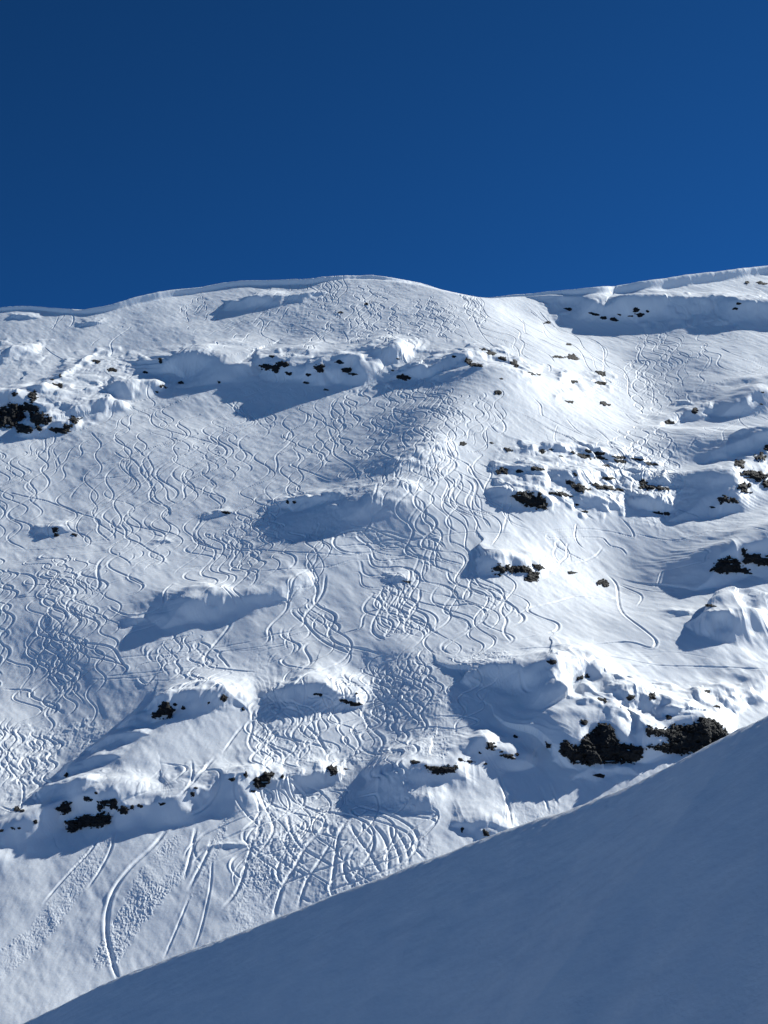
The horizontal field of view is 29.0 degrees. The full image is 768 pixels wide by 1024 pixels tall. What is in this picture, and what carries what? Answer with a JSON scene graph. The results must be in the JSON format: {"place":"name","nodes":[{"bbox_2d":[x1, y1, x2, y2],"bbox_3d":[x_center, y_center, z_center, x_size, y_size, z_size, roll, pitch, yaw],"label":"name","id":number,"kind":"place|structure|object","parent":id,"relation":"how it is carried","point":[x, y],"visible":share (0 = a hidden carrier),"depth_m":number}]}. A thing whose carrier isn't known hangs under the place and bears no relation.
{"place":"outdoors","nodes":[
{"label":"outdoors","id":0,"kind":"place"},
{"bbox_2d":[0,266,767,1023],"bbox_3d":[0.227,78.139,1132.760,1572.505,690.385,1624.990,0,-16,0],"label":"mountain","id":1,"kind":"structure","parent":0,"point":[142,596],"depth_m":629.08},
{"bbox_2d":[0,806,37,831],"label":"rock outcrop","id":2,"kind":"object","parent":1,"relation":"on","point":[16,808],"visible":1,"depth_m":469.45},
{"bbox_2d":[0,389,51,433],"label":"rock cliff","id":3,"kind":"structure","parent":1,"relation":"on","point":[12,415],"depth_m":880.13},
{"bbox_2d":[51,527,58,536],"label":"rock outcrop","id":4,"kind":"object","parent":1,"relation":"on","point":[54,529],"visible":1,"depth_m":715.00},
{"bbox_2d":[50,369,70,387],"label":"rock outcrop","id":5,"kind":"object","parent":1,"relation":"on","point":[60,385],"visible":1,"depth_m":930.17},
{"bbox_2d":[48,415,82,433],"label":"rock outcrop","id":6,"kind":"object","parent":1,"relation":"on","point":[66,428],"visible":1,"depth_m":861.02},
{"bbox_2d":[55,792,97,814],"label":"rock outcrop","id":7,"kind":"object","parent":1,"relation":"on","point":[63,808],"visible":1,"depth_m":475.72},
{"bbox_2d":[64,798,117,832],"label":"rock cliff","id":8,"kind":"structure","parent":1,"relation":"on","point":[96,821],"depth_m":471.18},
{"bbox_2d":[107,367,116,371],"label":"rock","id":9,"kind":"object","parent":1,"relation":"on","point":[111,369],"visible":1,"depth_m":966.68},
{"bbox_2d":[117,804,142,814],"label":"rock outcrop","id":10,"kind":"object","parent":1,"relation":"on","point":[123,809],"visible":1,"depth_m":471.67},
{"bbox_2d":[150,701,175,719],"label":"rock","id":11,"kind":"object","parent":1,"relation":"on","point":[165,708],"visible":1,"depth_m":523.73},
{"bbox_2d":[155,381,183,392],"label":"rock outcrop","id":12,"kind":"object","parent":1,"relation":"on","point":[179,382],"visible":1,"depth_m":927.34},
{"bbox_2d":[220,694,227,701],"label":"rock","id":13,"kind":"object","parent":1,"relation":"on","point":[224,698],"visible":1,"depth_m":528.20},
{"bbox_2d":[228,771,255,791],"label":"rock outcrop","id":14,"kind":"object","parent":1,"relation":"on","point":[233,779],"visible":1,"depth_m":480.76},
{"bbox_2d":[253,771,274,789],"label":"rock","id":15,"kind":"object","parent":1,"relation":"on","point":[265,777],"visible":1,"depth_m":482.35},
{"bbox_2d":[259,355,291,375],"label":"rock outcrop","id":16,"kind":"object","parent":1,"relation":"on","point":[275,368],"visible":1,"depth_m":919.38},
{"bbox_2d":[305,364,324,376],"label":"rock outcrop","id":17,"kind":"object","parent":1,"relation":"on","point":[319,368],"visible":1,"depth_m":894.29},
{"bbox_2d":[327,764,336,775],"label":"rock","id":18,"kind":"object","parent":1,"relation":"on","point":[332,769],"visible":1,"depth_m":490.21},
{"bbox_2d":[334,360,357,375],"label":"rock outcrop","id":19,"kind":"object","parent":1,"relation":"on","point":[347,370],"visible":1,"depth_m":891.63},
{"bbox_2d":[339,692,362,706],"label":"rock outcrop","id":20,"kind":"object","parent":1,"relation":"on","point":[346,701],"visible":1,"depth_m":530.14},
{"bbox_2d":[396,374,410,380],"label":"rock","id":21,"kind":"object","parent":1,"relation":"on","point":[403,377],"visible":1,"depth_m":877.23},
{"bbox_2d":[410,760,419,763],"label":"rock","id":22,"kind":"object","parent":1,"relation":"on","point":[414,762],"visible":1,"depth_m":479.05},
{"bbox_2d":[424,764,458,774],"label":"rock","id":23,"kind":"object","parent":1,"relation":"on","point":[437,770],"visible":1,"depth_m":476.01},
{"bbox_2d":[458,758,472,763],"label":"rock outcrop","id":24,"kind":"object","parent":1,"relation":"on","point":[461,759],"visible":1,"depth_m":482.40},
{"bbox_2d":[465,357,482,366],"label":"rock outcrop","id":25,"kind":"object","parent":1,"relation":"on","point":[468,362],"visible":1,"depth_m":868.76},
{"bbox_2d":[483,829,488,835],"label":"rock","id":26,"kind":"object","parent":1,"relation":"on","point":[485,833],"visible":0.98,"depth_m":450.46},
{"bbox_2d":[479,742,502,753],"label":"rock outcrop","id":27,"kind":"object","parent":1,"relation":"on","point":[491,746],"visible":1,"depth_m":488.28},
{"bbox_2d":[479,348,505,360],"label":"rock outcrop","id":28,"kind":"object","parent":1,"relation":"on","point":[490,352],"visible":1,"depth_m":898.98},
{"bbox_2d":[494,390,501,394],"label":"rock","id":29,"kind":"object","parent":1,"relation":"on","point":[497,392],"visible":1,"depth_m":812.83},
{"bbox_2d":[495,467,507,474],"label":"rock outcrop","id":30,"kind":"object","parent":1,"relation":"on","point":[503,470],"visible":1,"depth_m":716.91},
{"bbox_2d":[484,753,518,764],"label":"rock outcrop","id":31,"kind":"object","parent":1,"relation":"on","point":[508,756],"visible":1,"depth_m":485.52},
{"bbox_2d":[491,563,545,581],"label":"rock outcrop","id":32,"kind":"object","parent":1,"relation":"on","point":[532,576],"visible":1,"depth_m":626.21},
{"bbox_2d":[510,359,540,375],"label":"rock outcrop","id":33,"kind":"object","parent":1,"relation":"on","point":[514,363],"visible":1,"depth_m":875.52},
{"bbox_2d":[512,490,547,509],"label":"rock outcrop","id":34,"kind":"object","parent":1,"relation":"on","point":[530,499],"visible":1,"depth_m":687.10},
{"bbox_2d":[546,659,556,664],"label":"rock","id":35,"kind":"object","parent":1,"relation":"on","point":[551,662],"visible":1,"depth_m":523.54},
{"bbox_2d":[553,353,578,359],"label":"rock outcrop","id":36,"kind":"object","parent":1,"relation":"on","point":[572,356],"visible":1,"depth_m":942.22},
{"bbox_2d":[549,491,587,512],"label":"rock outcrop","id":37,"kind":"object","parent":1,"relation":"on","point":[563,493],"visible":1,"depth_m":697.44},
{"bbox_2d":[576,673,589,680],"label":"rock outcrop","id":38,"kind":"object","parent":1,"relation":"on","point":[582,677],"visible":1,"depth_m":527.36},
{"bbox_2d":[580,720,587,725],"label":"rock","id":39,"kind":"object","parent":1,"relation":"on","point":[583,722],"visible":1,"depth_m":493.79},
{"bbox_2d":[516,466,669,493],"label":"rock outcrop","id":40,"kind":"object","parent":1,"relation":"on","point":[578,487],"visible":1,"depth_m":716.43},
{"bbox_2d":[539,448,658,466],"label":"rock outcrop","id":41,"kind":"object","parent":1,"relation":"on","point":[584,456],"visible":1,"depth_m":756.50},
{"bbox_2d":[593,773,604,777],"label":"rock","id":42,"kind":"object","parent":1,"relation":"on","point":[600,775],"visible":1,"depth_m":478.65},
{"bbox_2d":[595,371,605,376],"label":"rock","id":43,"kind":"object","parent":1,"relation":"on","point":[602,373],"visible":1,"depth_m":924.10},
{"bbox_2d":[558,723,643,766],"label":"rock cliff","id":44,"kind":"structure","parent":1,"relation":"on","point":[600,744],"depth_m":485.03},
{"bbox_2d":[595,381,606,384],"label":"rock","id":45,"kind":"object","parent":1,"relation":"on","point":[601,383],"visible":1,"depth_m":902.49},
{"bbox_2d":[596,578,608,586],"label":"rock outcrop","id":46,"kind":"object","parent":1,"relation":"on","point":[604,583],"visible":1,"depth_m":642.54},
{"bbox_2d":[588,312,620,321],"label":"rock outcrop","id":47,"kind":"object","parent":1,"relation":"on","point":[605,318],"visible":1,"depth_m":1056.42},
{"bbox_2d":[600,401,610,405],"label":"rock","id":48,"kind":"object","parent":1,"relation":"on","point":[604,403],"visible":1,"depth_m":860.73},
{"bbox_2d":[620,694,634,707],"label":"rock outcrop","id":49,"kind":"object","parent":1,"relation":"on","point":[630,697],"visible":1,"depth_m":509.52},
{"bbox_2d":[628,307,648,316],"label":"rock outcrop","id":50,"kind":"object","parent":1,"relation":"on","point":[635,309],"visible":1,"depth_m":1055.44},
{"bbox_2d":[648,692,655,700],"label":"rock","id":51,"kind":"object","parent":1,"relation":"on","point":[652,695],"visible":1,"depth_m":511.68},
{"bbox_2d":[653,511,669,515],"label":"rock outcrop","id":52,"kind":"object","parent":1,"relation":"on","point":[664,513],"visible":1,"depth_m":704.95},
{"bbox_2d":[664,419,674,423],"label":"rock","id":53,"kind":"object","parent":1,"relation":"on","point":[668,421],"visible":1,"depth_m":841.04},
{"bbox_2d":[645,717,728,755],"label":"rock cliff","id":54,"kind":"structure","parent":1,"relation":"on","point":[694,737],"depth_m":493.43},
{"bbox_2d":[691,407,697,413],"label":"rock","id":55,"kind":"object","parent":1,"relation":"on","point":[694,410],"visible":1,"depth_m":852.70},
{"bbox_2d":[709,548,767,573],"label":"rock outcrop","id":56,"kind":"object","parent":1,"relation":"on","point":[723,565],"visible":1,"depth_m":629.44},
{"bbox_2d":[709,470,767,507],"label":"rock outcrop","id":57,"kind":"object","parent":1,"relation":"on","point":[758,476],"visible":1,"depth_m":720.56},
{"bbox_2d":[734,445,767,468],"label":"rock outcrop","id":58,"kind":"object","parent":1,"relation":"on","point":[740,463],"visible":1,"depth_m":742.14},
{"bbox_2d":[0,0,767,309],"label":"sky","id":59,"kind":"structure","parent":0,"point":[476,148]},
{"bbox_2d":[23,716,767,1023],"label":"slope","id":60,"kind":"structure","parent":0,"point":[644,901],"depth_m":31.46}
]}

